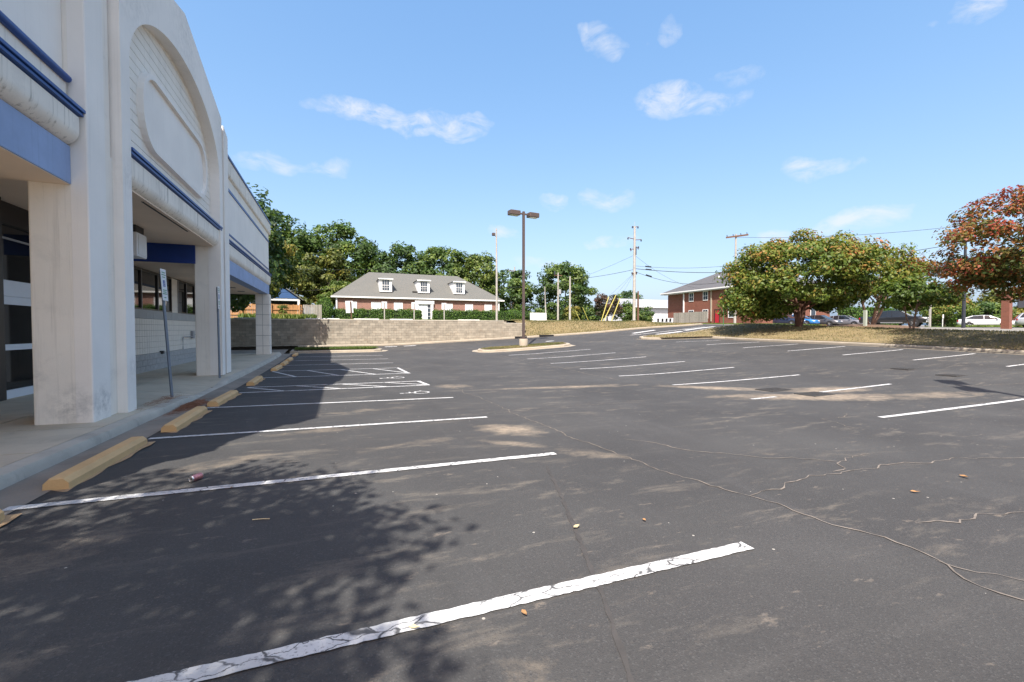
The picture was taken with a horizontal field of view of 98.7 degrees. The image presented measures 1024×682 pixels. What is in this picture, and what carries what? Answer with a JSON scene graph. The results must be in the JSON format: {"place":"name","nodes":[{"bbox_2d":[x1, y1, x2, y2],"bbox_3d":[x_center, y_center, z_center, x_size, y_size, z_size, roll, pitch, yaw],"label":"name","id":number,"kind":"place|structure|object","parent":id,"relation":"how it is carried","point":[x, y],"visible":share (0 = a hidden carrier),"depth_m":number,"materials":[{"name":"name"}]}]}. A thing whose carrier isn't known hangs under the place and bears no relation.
{"place":"outdoors","nodes":[
{"label":"outdoors","id":0,"kind":"place"},
{"bbox_2d":[0,0,271,424],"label":"shop building","id":1,"kind":"structure","parent":0,"point":[122,182],"depth_m":7.76,"materials":[{"name":"paint"}]},
{"bbox_2d":[4,296,33,398],"bbox_3d":[-10.505,0.135,9.393,0.080,2.110,1.290,-1,2,-22],"label":"entrance door","id":2,"kind":"structure","parent":1,"relation":"in","point":[17,311],"depth_m":9.35,"materials":[{"name":"glass"}]},
{"bbox_2d":[134,267,141,308],"bbox_3d":[-12.087,-1.706,14.039,0.070,1.348,1.098,-1,2,-22],"label":"storefront window","id":3,"kind":"structure","parent":1,"relation":"in","point":[137,271],"depth_m":14.36,"materials":[{"name":"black glass"}]},
{"bbox_2d":[141,269,157,310],"bbox_3d":[-12.551,-1.736,15.219,0.080,1.348,1.460,-1,2,-22],"label":"storefront window","id":4,"kind":"structure","parent":1,"relation":"in","point":[149,280],"depth_m":15.27,"materials":[{"name":"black glass"}]},
{"bbox_2d":[158,274,171,312],"bbox_3d":[-13.084,-1.770,16.557,0.080,1.348,1.440,-1,2,-22],"label":"storefront window","id":5,"kind":"structure","parent":1,"relation":"in","point":[169,280],"depth_m":16.89,"materials":[{"name":"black glass"}]},
{"bbox_2d":[177,280,186,313],"bbox_3d":[-13.821,-1.817,18.410,0.080,1.348,1.090,-1,2,-22],"label":"storefront window","id":6,"kind":"structure","parent":1,"relation":"in","point":[181,286],"depth_m":18.52,"materials":[{"name":"black glass"}]},
{"bbox_2d":[186,283,194,314],"bbox_3d":[-14.243,-1.844,19.469,0.080,1.348,1.210,-1,2,-22],"label":"storefront window","id":7,"kind":"structure","parent":1,"relation":"in","point":[190,289],"depth_m":19.56,"materials":[{"name":"black glass"}]},
{"bbox_2d":[0,349,288,467],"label":"sidewalk","id":8,"kind":"structure","parent":0,"point":[22,436],"depth_m":8.04,"materials":[{"name":"concrete"}]},
{"bbox_2d":[0,352,281,489],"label":"kerb","id":9,"kind":"structure","parent":8,"relation":"on","point":[18,471],"depth_m":5.94,"materials":[{"name":"concrete"}]},
{"bbox_2d":[159,268,173,396],"bbox_3d":[-7.491,-0.163,9.558,0.084,2.780,0.300,-4,3,-21],"label":"parking sign","id":10,"kind":"object","parent":8,"relation":"on","point":[163,284],"visible":0.98,"depth_m":9.54,"materials":[{"name":"metal"}]},
{"bbox_2d":[216,286,220,377],"bbox_3d":[-8.907,-0.262,13.372,0.084,2.780,0.300,-1,2,-23],"label":"parking sign","id":11,"kind":"object","parent":8,"relation":"on","point":[218,308],"visible":1,"depth_m":13.35,"materials":[{"name":"metal"}]},
{"bbox_2d":[231,317,517,320],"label":"terrace","id":12,"kind":"structure","parent":0,"point":[413,319],"depth_m":39.03,"materials":[{"name":"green plant"}]},
{"bbox_2d":[230,182,294,312],"bbox_3d":[-19.040,-4.815,27.922,9.702,11.099,8.273,-1,2,-22],"label":"oak tree","id":13,"kind":"object","parent":12,"relation":"on","point":[238,302],"visible":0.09,"depth_m":28.59,"materials":[{"name":"green plant"}]},
{"bbox_2d":[230,304,302,317],"bbox_3d":[-23.667,-2.685,41.026,7.500,1.630,0.182,-1,2,-22],"label":"cedar fence","id":14,"kind":"object","parent":12,"relation":"on","point":[290,310],"visible":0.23,"depth_m":41.58,"materials":[{"name":"wood"}]},
{"bbox_2d":[237,312,317,318],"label":"weeds","id":15,"kind":"object","parent":12,"relation":"on","point":[282,315],"visible":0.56,"depth_m":39.84,"materials":[{"name":"green plant"}]},
{"bbox_2d":[245,238,310,311],"bbox_3d":[-26.479,-6.823,45.521,10.655,9.614,9.541,-1,2,-22],"label":"oak tree","id":16,"kind":"object","parent":12,"relation":"on","point":[289,254],"visible":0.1,"depth_m":45.94,"materials":[{"name":"green plant"}]},
{"bbox_2d":[277,304,288,313],"bbox_3d":[-21.338,-2.660,40.946,0.994,1.524,0.907,0,1,-8],"label":"sapling","id":17,"kind":"object","parent":12,"relation":"on","point":[281,307],"visible":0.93,"depth_m":40.97,"materials":[{"name":"green plant"}]},
{"bbox_2d":[271,288,302,313],"bbox_3d":[-31.091,-5.076,59.627,5.800,4.900,10.600,-1,2,-22],"label":"gazebo","id":18,"kind":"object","parent":12,"relation":"on","point":[288,296],"depth_m":55.41,"materials":[{"name":"white"}]},
{"bbox_2d":[268,209,315,295],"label":"oak tree","id":19,"kind":"object","parent":12,"relation":"on","point":[286,226],"visible":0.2,"depth_m":66.11,"materials":[{"name":"green plant"}]},
{"bbox_2d":[303,304,321,317],"bbox_3d":[-19.495,-2.865,42.981,1.662,1.410,0.028,-1,2,-22],"label":"grey fence","id":20,"kind":"object","parent":12,"relation":"on","point":[309,308],"visible":0.62,"depth_m":43.01,"materials":[{"name":"wood"}]},
{"bbox_2d":[290,247,354,307],"bbox_3d":[-27.440,-8.202,62.203,10.507,10.118,8.050,-1,2,-22],"label":"oak tree","id":21,"kind":"object","parent":12,"relation":"on","point":[325,277],"visible":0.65,"depth_m":61.02,"materials":[{"name":"green plant"}]},
{"bbox_2d":[315,297,334,317],"bbox_3d":[-20.395,-3.397,47.825,2.388,2.981,2.368,-1,2,-22],"label":"cone shrub","id":22,"kind":"object","parent":12,"relation":"on","point":[328,310],"visible":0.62,"depth_m":47.30,"materials":[{"name":"green plant"}]},
{"bbox_2d":[316,280,350,306],"bbox_3d":[-22.001,-5.287,56.103,4.451,5.201,4.752,1,2,44],"label":"tree","id":23,"kind":"object","parent":12,"relation":"on","point":[340,285],"visible":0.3,"depth_m":55.50,"materials":[{"name":"green plant"}]},
{"bbox_2d":[297,219,383,307],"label":"oak tree","id":24,"kind":"object","parent":12,"relation":"on","point":[362,251],"visible":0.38,"depth_m":71.74,"materials":[{"name":"green plant"}]},
{"bbox_2d":[345,301,352,318],"bbox_3d":[-12.636,-2.345,34.247,0.550,1.550,0.075,-4,3,-30],"label":"terrace sign","id":25,"kind":"object","parent":12,"relation":"on","point":[349,306],"visible":0.82,"depth_m":34.24,"materials":[{"name":"metal"}]},
{"bbox_2d":[332,307,422,318],"bbox_3d":[-15.193,-3.089,50.323,9.977,1.746,1.812,-1,2,-22],"label":"hedge","id":26,"kind":"object","parent":12,"relation":"on","point":[390,313],"visible":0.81,"depth_m":49.84,"materials":[{"name":"green plant"}]},
{"bbox_2d":[355,240,430,279],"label":"oak tree","id":27,"kind":"object","parent":12,"relation":"on","point":[389,261],"visible":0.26,"depth_m":71.61,"materials":[{"name":"green plant"}]},
{"bbox_2d":[331,272,504,318],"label":"brick office","id":28,"kind":"structure","parent":12,"relation":"on","point":[428,294],"depth_m":54.49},
{"bbox_2d":[371,302,380,309],"bbox_3d":[-15.958,-3.797,51.649,1.060,1.570,0.067,-1,2,-22],"label":"window","id":29,"kind":"structure","parent":28,"relation":"in","point":[375,305],"depth_m":51.64,"materials":[{"name":"white paint"}]},
{"bbox_2d":[492,228,497,320],"bbox_3d":[-1.500,-5.793,38.767,0.520,8.200,0.240,-1,2,-22],"label":"terrace pole","id":30,"kind":"object","parent":12,"relation":"on","point":[493,234],"visible":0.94,"depth_m":38.79,"materials":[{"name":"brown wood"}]},
{"bbox_2d":[0,325,1023,681],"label":"parking lot","id":31,"kind":"structure","parent":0,"point":[444,497],"depth_m":3.51,"materials":[{"name":"grey asphalt"}]},
{"bbox_2d":[0,509,21,526],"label":"wheel stop","id":32,"kind":"object","parent":31,"relation":"on","point":[5,519],"visible":1,"depth_m":3.59,"materials":[{"name":"paint"}]},
{"bbox_2d":[42,436,155,491],"bbox_3d":[-4.773,1.383,5.187,0.298,0.115,2.040,-1,2,-21],"label":"wheel stop","id":33,"kind":"object","parent":31,"relation":"on","point":[79,473],"visible":1,"depth_m":4.84,"materials":[{"name":"paint"}]},
{"bbox_2d":[0,354,290,514],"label":"gutter","id":34,"kind":"object","parent":31,"relation":"on","point":[25,491],"visible":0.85,"depth_m":5.65,"materials":[{"name":"concrete"}]},
{"bbox_2d":[135,392,212,420],"bbox_3d":[-6.839,1.276,9.139,1.053,0.200,3.376,-1,2,-22],"label":"pine straw","id":35,"kind":"object","parent":34,"relation":"on","point":[185,406],"visible":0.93,"depth_m":9.05,"materials":[{"name":"plant"}]},
{"bbox_2d":[161,406,211,432],"bbox_3d":[-5.679,1.342,7.733,0.298,0.115,2.040,-1,2,-22],"label":"wheel stop","id":36,"kind":"object","parent":31,"relation":"on","point":[184,420],"visible":1,"depth_m":7.43,"materials":[{"name":"paint"}]},
{"bbox_2d":[188,472,203,481],"bbox_3d":[-3.301,1.423,4.598,0.067,0.067,0.124,0,2,13],"label":"soda can","id":37,"kind":"object","parent":31,"relation":"on","point":[195,477],"visible":1,"depth_m":4.57,"materials":[{"name":"metal"}]},
{"bbox_2d":[207,390,241,406],"bbox_3d":[-6.612,1.302,10.159,0.298,0.115,2.040,-1,2,-20],"label":"wheel stop","id":38,"kind":"object","parent":31,"relation":"on","point":[224,398],"visible":0.97,"depth_m":9.83,"materials":[{"name":"paint"}]},
{"bbox_2d":[246,376,265,385],"bbox_3d":[-7.982,1.226,13.736,0.298,0.115,2.040,-1,2,-23],"label":"wheel stop","id":39,"kind":"object","parent":31,"relation":"on","point":[256,380],"visible":1,"depth_m":13.28,"materials":[{"name":"paint"}]},
{"bbox_2d":[290,348,381,352],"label":"kerb","id":40,"kind":"structure","parent":31,"relation":"on","point":[334,350],"depth_m":28.79,"materials":[{"name":"concrete"}]},
{"bbox_2d":[289,350,387,353],"bbox_3d":[-11.025,0.754,28.643,6.166,0.184,1.546,-1,2,-35],"label":"gutter","id":41,"kind":"object","parent":31,"relation":"on","point":[341,352],"visible":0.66,"depth_m":28.32,"materials":[{"name":"concrete"}]},
{"bbox_2d":[230,318,521,353],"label":"retaining wall","id":42,"kind":"structure","parent":31,"relation":"on","point":[286,333],"depth_m":34.11,"materials":[{"name":"concrete"}]},
{"bbox_2d":[298,323,702,346],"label":"kerb","id":43,"kind":"structure","parent":31,"relation":"on","point":[492,338],"depth_m":36.60,"materials":[{"name":"concrete"}]},
{"bbox_2d":[478,343,569,351],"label":"kerb","id":44,"kind":"structure","parent":31,"relation":"on","point":[513,349],"depth_m":29.48,"materials":[{"name":"concrete"}]},
{"bbox_2d":[480,342,564,348],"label":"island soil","id":45,"kind":"structure","parent":44,"relation":"in","point":[528,344],"depth_m":29.87,"materials":[{"name":"brown soil"}]},
{"bbox_2d":[483,342,562,348],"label":"grass","id":46,"kind":"structure","parent":45,"relation":"on","point":[515,346],"depth_m":30.18,"materials":[{"name":"plant"}]},
{"bbox_2d":[508,209,538,347],"bbox_3d":[0.797,-4.223,30.355,2.240,9.349,0.600,-1,2,-28],"label":"lot lamp","id":47,"kind":"object","parent":45,"relation":"on","point":[523,340],"visible":0.95,"depth_m":30.27,"materials":[{"name":"metal"}]},
{"bbox_2d":[472,345,575,352],"bbox_3d":[0.894,0.521,30.434,7.608,0.498,2.710,-1,2,-22],"label":"gutter","id":48,"kind":"object","parent":31,"relation":"on","point":[522,350],"visible":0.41,"depth_m":29.22,"materials":[{"name":"concrete"}]},
{"bbox_2d":[755,387,791,391],"bbox_3d":[7.266,1.361,12.208,0.820,0.042,0.528,-1,2,-24],"label":"drain grate","id":49,"kind":"object","parent":31,"relation":"on","point":[774,389],"visible":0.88,"depth_m":12.18,"materials":[{"name":"metal"}]},
{"bbox_2d":[794,392,835,396],"bbox_3d":[7.782,1.377,11.315,0.820,0.042,0.528,-1,2,-24],"label":"drain grate","id":50,"kind":"object","parent":31,"relation":"on","point":[815,394],"visible":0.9,"depth_m":11.23,"materials":[{"name":"metal"}]},
{"bbox_2d":[634,338,1023,354],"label":"gutter","id":51,"kind":"object","parent":31,"relation":"on","point":[849,345],"visible":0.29,"depth_m":24.92,"materials":[{"name":"concrete"}]},
{"bbox_2d":[639,325,1023,353],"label":"kerb","id":52,"kind":"structure","parent":31,"relation":"on","point":[924,347],"depth_m":25.19,"materials":[{"name":"concrete"}]},
{"bbox_2d":[935,374,965,376],"bbox_3d":[14.370,1.119,14.362,0.820,0.042,0.528,-1,2,-24],"label":"drain grate","id":53,"kind":"object","parent":31,"relation":"on","point":[953,375],"visible":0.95,"depth_m":14.21,"materials":[{"name":"metal"}]},
{"bbox_2d":[510,319,678,322],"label":"grass","id":54,"kind":"structure","parent":0,"point":[588,320],"depth_m":44.97,"materials":[{"name":"plant"}]},
{"bbox_2d":[174,0,1023,324],"label":"sky","id":55,"kind":"structure","parent":0,"point":[694,125],"materials":[{"name":"blue"}]},
{"bbox_2d":[515,320,698,335],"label":"grass bank","id":56,"kind":"structure","parent":0,"point":[553,327],"depth_m":41.98,"materials":[{"name":"beige plant"}]},
{"bbox_2d":[704,323,825,324],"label":"grass","id":57,"kind":"structure","parent":0,"point":[756,323],"depth_m":54.74,"materials":[{"name":"plant"}]},
{"bbox_2d":[525,335,1016,349],"bbox_3d":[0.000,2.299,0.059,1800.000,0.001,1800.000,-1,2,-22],"label":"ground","id":58,"kind":"structure","parent":0,"point":[890,343],"depth_m":68.62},
{"bbox_2d":[644,323,1023,349],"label":"grass verge","id":59,"kind":"object","parent":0,"point":[916,340],"depth_m":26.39,"materials":[{"name":"plant"}]},
{"bbox_2d":[714,227,897,326],"bbox_3d":[21.951,-4.716,33.905,11.557,7.621,11.184,-1,2,-22],"label":"crape myrtle","id":60,"kind":"object","parent":59,"relation":"on","point":[768,293],"visible":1,"depth_m":31.62,"materials":[{"name":"green plant"}]},
{"bbox_2d":[865,272,970,328],"bbox_3d":[24.843,-2.436,27.213,4.394,3.793,4.234,0,2,18],"label":"crape myrtle","id":61,"kind":"object","parent":59,"relation":"on","point":[909,296],"visible":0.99,"depth_m":26.68,"materials":[{"name":"green plant"}]},
{"bbox_2d":[903,184,1023,303],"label":"red maple","id":62,"kind":"object","parent":59,"relation":"on","point":[1000,267],"visible":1,"depth_m":20.03,"materials":[{"name":"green plant"}]},
{"bbox_2d":[703,324,1023,331],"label":"road","id":63,"kind":"structure","parent":0,"point":[931,328],"depth_m":32.16,"materials":[{"name":"asphalt"}]},
{"bbox_2d":[827,324,919,327],"bbox_3d":[30.112,-1.254,37.363,6.400,0.384,6.731,-1,2,-22],"label":"mulch bed","id":64,"kind":"object","parent":63,"relation":"on","point":[873,325],"visible":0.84,"depth_m":35.70,"materials":[{"name":"soil"}]},
{"bbox_2d":[863,310,866,325],"bbox_3d":[28.772,-1.740,35.848,0.200,1.550,0.200,-1,2,-22],"label":"wooden post","id":65,"kind":"object","parent":64,"relation":"on","point":[864,317],"visible":0.64,"depth_m":35.78,"materials":[{"name":"wood"}]},
{"bbox_2d":[822,242,939,323],"bbox_3d":[30.751,-4.810,37.207,8.016,7.283,8.013,0,1,9],"label":"crape myrtle","id":66,"kind":"object","parent":64,"relation":"on","point":[898,270],"visible":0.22,"depth_m":34.85,"materials":[{"name":"green plant"}]},
{"bbox_2d":[729,324,1023,329],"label":"ground","id":67,"kind":"structure","parent":0,"point":[922,326],"depth_m":39.49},
{"bbox_2d":[530,261,598,319],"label":"oak tree","id":68,"kind":"object","parent":67,"relation":"on","point":[579,286],"visible":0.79,"depth_m":81.46,"materials":[{"name":"green plant"}]},
{"bbox_2d":[592,292,622,320],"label":"plum tree","id":69,"kind":"object","parent":67,"relation":"on","point":[600,300],"visible":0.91,"depth_m":66.18,"materials":[{"name":"red plant"}]},
{"bbox_2d":[613,300,639,320],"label":"bush","id":70,"kind":"object","parent":67,"relation":"on","point":[626,310],"visible":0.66,"depth_m":66.96,"materials":[{"name":"green plant"}]},
{"bbox_2d":[617,290,643,298],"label":"oak tree","id":71,"kind":"object","parent":67,"relation":"on","point":[625,294],"visible":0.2,"depth_m":123.72,"materials":[{"name":"green plant"}]},
{"bbox_2d":[598,298,667,321],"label":"white building","id":72,"kind":"structure","parent":67,"relation":"on","point":[660,308],"depth_m":104.77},
{"bbox_2d":[639,306,654,321],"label":"bush","id":73,"kind":"object","parent":67,"relation":"on","point":[647,315],"visible":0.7,"depth_m":69.86,"materials":[{"name":"green plant"}]},
{"bbox_2d":[673,311,707,322],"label":"board screen","id":74,"kind":"object","parent":67,"relation":"on","point":[689,317],"visible":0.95,"depth_m":76.04,"materials":[{"name":"grey wood"}]},
{"bbox_2d":[660,266,829,325],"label":"house","id":75,"kind":"structure","parent":67,"relation":"on","point":[687,298],"depth_m":75.47,"materials":[{"name":"red brick"}]},
{"bbox_2d":[773,314,804,323],"bbox_3d":[40.214,-3.088,64.727,2.160,1.747,4.742,-1,2,-29],"label":"navy suv","id":76,"kind":"object","parent":67,"relation":"on","point":[790,319],"visible":0.39,"depth_m":63.93,"materials":[{"name":"paint"}]},
{"bbox_2d":[791,315,819,324],"bbox_3d":[43.448,-3.113,66.336,2.160,1.747,4.742,-1,2,-29],"label":"blue hatchback","id":77,"kind":"object","parent":67,"relation":"on","point":[808,320],"visible":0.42,"depth_m":64.52,"materials":[{"name":"paint"}]},
{"bbox_2d":[807,315,842,324],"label":"grey suv","id":78,"kind":"object","parent":67,"relation":"on","point":[825,319],"visible":0.52,"depth_m":65.26,"materials":[{"name":"grey paint"}]},
{"bbox_2d":[830,315,862,324],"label":"silver grey suv","id":79,"kind":"object","parent":67,"relation":"on","point":[846,319],"visible":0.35,"depth_m":65.67,"materials":[{"name":"paint"}]},
{"bbox_2d":[836,306,898,324],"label":"hedge","id":80,"kind":"object","parent":67,"relation":"on","point":[856,312],"visible":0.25,"depth_m":69.21,"materials":[{"name":"green plant"}]},
{"bbox_2d":[859,310,928,326],"bbox_3d":[45.152,-2.619,52.130,2.280,1.988,6.142,-1,2,-40],"label":"car","id":81,"kind":"object","parent":67,"relation":"on","point":[894,316],"visible":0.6,"depth_m":51.19,"materials":[{"name":"paint"}]},
{"bbox_2d":[932,316,959,326],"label":"hedge","id":82,"kind":"object","parent":67,"relation":"on","point":[951,324],"visible":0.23,"depth_m":70.66,"materials":[{"name":"green plant"}]},
{"bbox_2d":[961,239,969,327],"bbox_3d":[38.766,-4.940,37.699,1.000,7.750,0.400,-1,2,-22],"label":"dark lamp post","id":83,"kind":"object","parent":67,"relation":"on","point":[963,320],"visible":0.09,"depth_m":37.67,"materials":[{"name":"metal"}]},
{"bbox_2d":[956,315,1014,327],"bbox_3d":[56.495,-2.329,52.459,4.882,1.511,2.120,1,2,44],"label":"white sedan","id":84,"kind":"object","parent":67,"relation":"on","point":[982,320],"visible":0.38,"depth_m":52.10,"materials":[{"name":"paint"}]},
{"bbox_2d":[957,300,1016,327],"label":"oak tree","id":85,"kind":"object","parent":67,"relation":"on","point":[990,308],"visible":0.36,"depth_m":65.78,"materials":[{"name":"green plant"}]},
{"bbox_2d":[1000,289,1012,328],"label":"brick pillar","id":86,"kind":"structure","parent":67,"relation":"on","point":[1006,315],"depth_m":33.85,"materials":[{"name":"brick"}]},
{"bbox_2d":[1014,313,1023,326],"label":"silver wagon","id":87,"kind":"object","parent":67,"relation":"on","point":[1019,319],"visible":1,"depth_m":48.03,"materials":[{"name":"paint"}]},
{"bbox_2d":[955,325,1022,326],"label":"grass","id":88,"kind":"structure","parent":0,"point":[987,326],"depth_m":47.11,"materials":[{"name":"plant"}]},
{"bbox_2d":[977,288,1023,319],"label":"tree","id":89,"kind":"object","parent":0,"point":[993,298],"visible":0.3,"depth_m":77.89,"materials":[{"name":"green plant"}]},
{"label":"upper terrace","id":90,"kind":"structure","parent":0,"visible":0},
{"bbox_2d":[408,246,468,277],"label":"oak tree","id":91,"kind":"object","parent":90,"relation":"on","point":[432,255],"visible":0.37,"depth_m":72.22,"materials":[{"name":"green plant"}]},
{"bbox_2d":[431,308,513,321],"bbox_3d":[-4.660,-3.253,54.543,10.591,1.728,1.768,-1,2,-22],"label":"hedge","id":92,"kind":"object","parent":90,"relation":"on","point":[469,314],"visible":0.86,"depth_m":53.93,"materials":[{"name":"green plant"}]},
{"bbox_2d":[450,250,504,294],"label":"oak tree","id":93,"kind":"object","parent":90,"relation":"on","point":[486,279],"visible":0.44,"depth_m":72.52,"materials":[{"name":"green plant"}]},
{"bbox_2d":[476,269,541,322],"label":"oak tree","id":94,"kind":"object","parent":90,"relation":"on","point":[514,282],"visible":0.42,"depth_m":81.14,"materials":[{"name":"green plant"}]},
{"bbox_2d":[509,308,521,322],"bbox_3d":[0.275,-3.264,57.652,2.492,2.114,2.188,-1,2,-22],"label":"round shrub","id":95,"kind":"object","parent":90,"relation":"on","point":[517,315],"visible":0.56,"depth_m":57.10,"materials":[{"name":"green plant"}]},
{"bbox_2d":[508,306,529,322],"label":"bush","id":96,"kind":"object","parent":90,"relation":"on","point":[527,315],"visible":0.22,"depth_m":66.90,"materials":[{"name":"green plant"}]},
{"bbox_2d":[530,313,545,319],"bbox_3d":[3.159,-2.692,52.864,2.100,1.380,0.165,-1,2,-22],"label":"blank sign","id":97,"kind":"object","parent":90,"relation":"on","point":[537,316],"visible":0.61,"depth_m":52.76,"materials":[{"name":"white paint"}]},
{"bbox_2d":[526,307,554,319],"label":"bush","id":98,"kind":"object","parent":90,"relation":"on","point":[538,310],"visible":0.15,"depth_m":70.07,"materials":[{"name":"green plant"}]},
{"bbox_2d":[554,271,561,319],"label":"utility pole","id":99,"kind":"object","parent":90,"relation":"on","point":[558,290],"visible":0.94,"depth_m":69.36,"materials":[{"name":"brown wood"}]},
{"bbox_2d":[569,276,570,319],"bbox_3d":[7.764,-5.434,58.936,0.300,6.450,0.285,-1,2,-22],"label":"utility pole","id":100,"kind":"object","parent":90,"relation":"on","point":[570,297],"visible":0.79,"depth_m":58.83,"materials":[{"name":"brown wood"}]},
{"bbox_2d":[562,305,581,319],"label":"bush","id":101,"kind":"object","parent":90,"relation":"on","point":[574,316],"visible":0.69,"depth_m":67.27,"materials":[{"name":"green plant"}]},
{"bbox_2d":[581,307,605,320],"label":"bush","id":102,"kind":"object","parent":90,"relation":"on","point":[590,314],"visible":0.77,"depth_m":67.04,"materials":[{"name":"green plant"}]},
{"bbox_2d":[627,226,641,320],"bbox_3d":[15.418,-8.420,55.447,2.160,13.200,0.380,-1,2,-22],"label":"utility pole","id":103,"kind":"object","parent":90,"relation":"on","point":[635,248],"visible":1,"depth_m":55.34,"materials":[{"name":"brown wood"}]},
{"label":"lawn","id":104,"kind":"structure","parent":0,"visible":0},
{"bbox_2d":[726,232,747,324],"bbox_3d":[30.084,-8.154,59.070,2.903,12.682,0.420,0,1,3],"label":"utility pole","id":105,"kind":"object","parent":104,"relation":"on","point":[734,317],"visible":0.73,"depth_m":58.89,"materials":[{"name":"brown wood"}]},
{"bbox_2d":[744,227,946,237],"bbox_3d":[39.143,-13.024,52.500,22.415,1.482,0.036,1,2,35],"label":"overhead wire","id":106,"kind":"object","parent":105,"relation":"attached to","point":[823,236],"visible":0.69,"depth_m":55.59,"materials":[{"name":"metal"}]},
{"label":"lawn","id":107,"kind":"structure","parent":0,"visible":0},
{"bbox_2d":[919,294,982,326],"bbox_3d":[57.975,-4.095,59.065,7.088,4.867,6.280,0,1,10],"label":"crape myrtle","id":108,"kind":"object","parent":107,"relation":"on","point":[940,311],"visible":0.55,"depth_m":57.76,"materials":[{"name":"green plant"}]},
{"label":"strip soil","id":109,"kind":"structure","parent":0,"visible":0},
{"bbox_2d":[295,346,378,349],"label":"grass","id":110,"kind":"structure","parent":109,"relation":"on","point":[333,347],"depth_m":28.97,"materials":[{"name":"plant"}]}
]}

